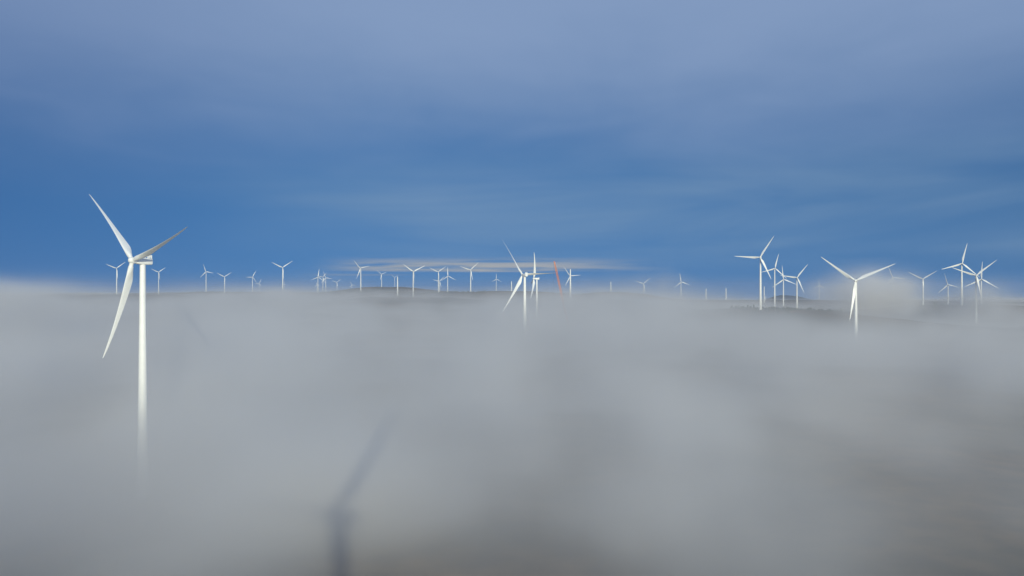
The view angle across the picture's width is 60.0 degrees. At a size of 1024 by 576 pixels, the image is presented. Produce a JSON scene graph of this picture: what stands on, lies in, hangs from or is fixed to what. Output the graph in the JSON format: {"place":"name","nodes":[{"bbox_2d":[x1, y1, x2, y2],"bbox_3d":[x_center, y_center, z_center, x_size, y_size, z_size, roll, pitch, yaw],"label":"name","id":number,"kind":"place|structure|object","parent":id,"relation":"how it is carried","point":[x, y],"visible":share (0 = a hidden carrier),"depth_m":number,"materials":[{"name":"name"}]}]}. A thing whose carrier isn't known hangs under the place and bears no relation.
{"place":"outdoors","nodes":[
{"label":"outdoors","id":0,"kind":"place"},
{"bbox_2d":[0,287,1023,575],"bbox_3d":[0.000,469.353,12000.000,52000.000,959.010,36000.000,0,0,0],"label":"ground","id":1,"kind":"structure","parent":0,"point":[376,433],"depth_m":589.52,"materials":[{"name":"grey"}]},
{"bbox_2d":[109,262,124,294],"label":"wind turbine","id":2,"kind":"object","parent":1,"relation":"on","point":[116,277],"visible":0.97,"depth_m":4126.92,"materials":[{"name":"paint"}]},
{"bbox_2d":[89,194,186,497],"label":"wind turbine","id":3,"kind":"object","parent":1,"relation":"on","point":[142,260],"visible":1,"depth_m":437.97,"materials":[{"name":"paint"}]},
{"bbox_2d":[152,269,162,293],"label":"wind turbine","id":4,"kind":"object","parent":1,"relation":"on","point":[158,279],"visible":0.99,"depth_m":5589.95,"materials":[{"name":"paint"}]},
{"bbox_2d":[274,261,291,295],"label":"wind turbine","id":5,"kind":"object","parent":1,"relation":"on","point":[282,276],"visible":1,"depth_m":3768.56,"materials":[{"name":"paint"}]},
{"bbox_2d":[354,261,366,289],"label":"wind turbine","id":6,"kind":"object","parent":1,"relation":"on","point":[360,274],"visible":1,"depth_m":4031.35,"materials":[{"name":"paint"}]},
{"bbox_2d":[406,266,423,296],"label":"wind turbine","id":7,"kind":"object","parent":1,"relation":"on","point":[413,278],"visible":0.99,"depth_m":3334.22,"materials":[{"name":"paint"}]},
{"bbox_2d":[433,267,444,291],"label":"wind turbine","id":8,"kind":"object","parent":1,"relation":"on","point":[438,278],"visible":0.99,"depth_m":4560.32,"materials":[{"name":"paint"}]},
{"bbox_2d":[441,269,454,291],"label":"wind turbine","id":9,"kind":"object","parent":1,"relation":"on","point":[447,279],"visible":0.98,"depth_m":4814.26,"materials":[{"name":"paint"}]},
{"bbox_2d":[460,262,478,291],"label":"wind turbine","id":10,"kind":"object","parent":1,"relation":"on","point":[470,275],"visible":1,"depth_m":4031.01,"materials":[{"name":"paint"}]},
{"bbox_2d":[503,243,549,360],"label":"wind turbine","id":11,"kind":"object","parent":1,"relation":"on","point":[524,354],"visible":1,"depth_m":1049.73,"materials":[{"name":"paint"}]},
{"bbox_2d":[38,289,1018,323],"bbox_3d":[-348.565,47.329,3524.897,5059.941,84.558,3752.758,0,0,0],"label":"woodland","id":12,"kind":"object","parent":1,"relation":"on","point":[795,308],"visible":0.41,"depth_m":2181.24,"materials":[{"name":"grey plant"}]},
{"bbox_2d":[530,254,538,333],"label":"wind turbine","id":13,"kind":"object","parent":1,"relation":"on","point":[536,320],"visible":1,"depth_m":1632.05,"materials":[{"name":"paint"}]},
{"bbox_2d":[554,263,574,333],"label":"crane","id":14,"kind":"object","parent":1,"relation":"on","point":[573,332],"visible":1,"depth_m":1698.50,"materials":[{"name":"paint"}]},
{"bbox_2d":[569,269,570,297],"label":"turbine tower","id":15,"kind":"structure","parent":1,"relation":"on","point":[570,285],"depth_m":2298.23,"materials":[{"name":"metal"}]},
{"bbox_2d":[736,236,773,309],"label":"wind turbine","id":16,"kind":"object","parent":1,"relation":"on","point":[760,292],"visible":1,"depth_m":1770.61,"materials":[{"name":"paint"}]},
{"bbox_2d":[763,254,785,306],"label":"wind turbine","id":17,"kind":"object","parent":1,"relation":"on","point":[774,279],"visible":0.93,"depth_m":2939.07,"materials":[{"name":"paint"}]},
{"bbox_2d":[773,268,794,306],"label":"wind turbine","id":18,"kind":"object","parent":1,"relation":"on","point":[783,286],"visible":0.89,"depth_m":3151.44,"materials":[{"name":"paint"}]},
{"bbox_2d":[781,268,804,307],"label":"wind turbine","id":19,"kind":"object","parent":1,"relation":"on","point":[796,287],"visible":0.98,"depth_m":2627.95,"materials":[{"name":"paint"}]},
{"bbox_2d":[823,258,893,362],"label":"wind turbine","id":20,"kind":"object","parent":1,"relation":"on","point":[854,302],"visible":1,"depth_m":1099.13,"materials":[{"name":"paint"}]},
{"bbox_2d":[887,267,902,302],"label":"wind turbine","id":21,"kind":"object","parent":1,"relation":"on","point":[893,284],"visible":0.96,"depth_m":3610.96,"materials":[{"name":"paint"}]},
{"bbox_2d":[909,271,935,304],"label":"wind turbine","id":22,"kind":"object","parent":1,"relation":"on","point":[922,287],"visible":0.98,"depth_m":2889.58,"materials":[{"name":"paint"}]},
{"bbox_2d":[941,273,959,304],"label":"wind turbine","id":23,"kind":"object","parent":1,"relation":"on","point":[948,290],"visible":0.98,"depth_m":3688.15,"materials":[{"name":"paint"}]},
{"bbox_2d":[944,245,977,305],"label":"wind turbine","id":24,"kind":"object","parent":1,"relation":"on","point":[962,275],"visible":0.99,"depth_m":2141.61,"materials":[{"name":"paint"}]},
{"bbox_2d":[954,261,994,322],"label":"wind turbine","id":25,"kind":"object","parent":1,"relation":"on","point":[976,278],"visible":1,"depth_m":1885.88,"materials":[{"name":"paint"}]},
{"bbox_2d":[965,261,995,303],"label":"wind turbine","id":26,"kind":"object","parent":1,"relation":"on","point":[981,279],"visible":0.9,"depth_m":2513.44,"materials":[{"name":"paint"}]},
{"bbox_2d":[0,0,1023,299],"label":"sky","id":27,"kind":"structure","parent":0,"point":[620,143],"materials":[{"name":"blue"}]},
{"bbox_2d":[763,295,811,299],"bbox_3d":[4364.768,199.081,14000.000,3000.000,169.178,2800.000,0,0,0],"label":"hills","id":28,"kind":"structure","parent":0,"point":[786,297],"depth_m":13666.36,"materials":[{"name":"grey"}]}
]}

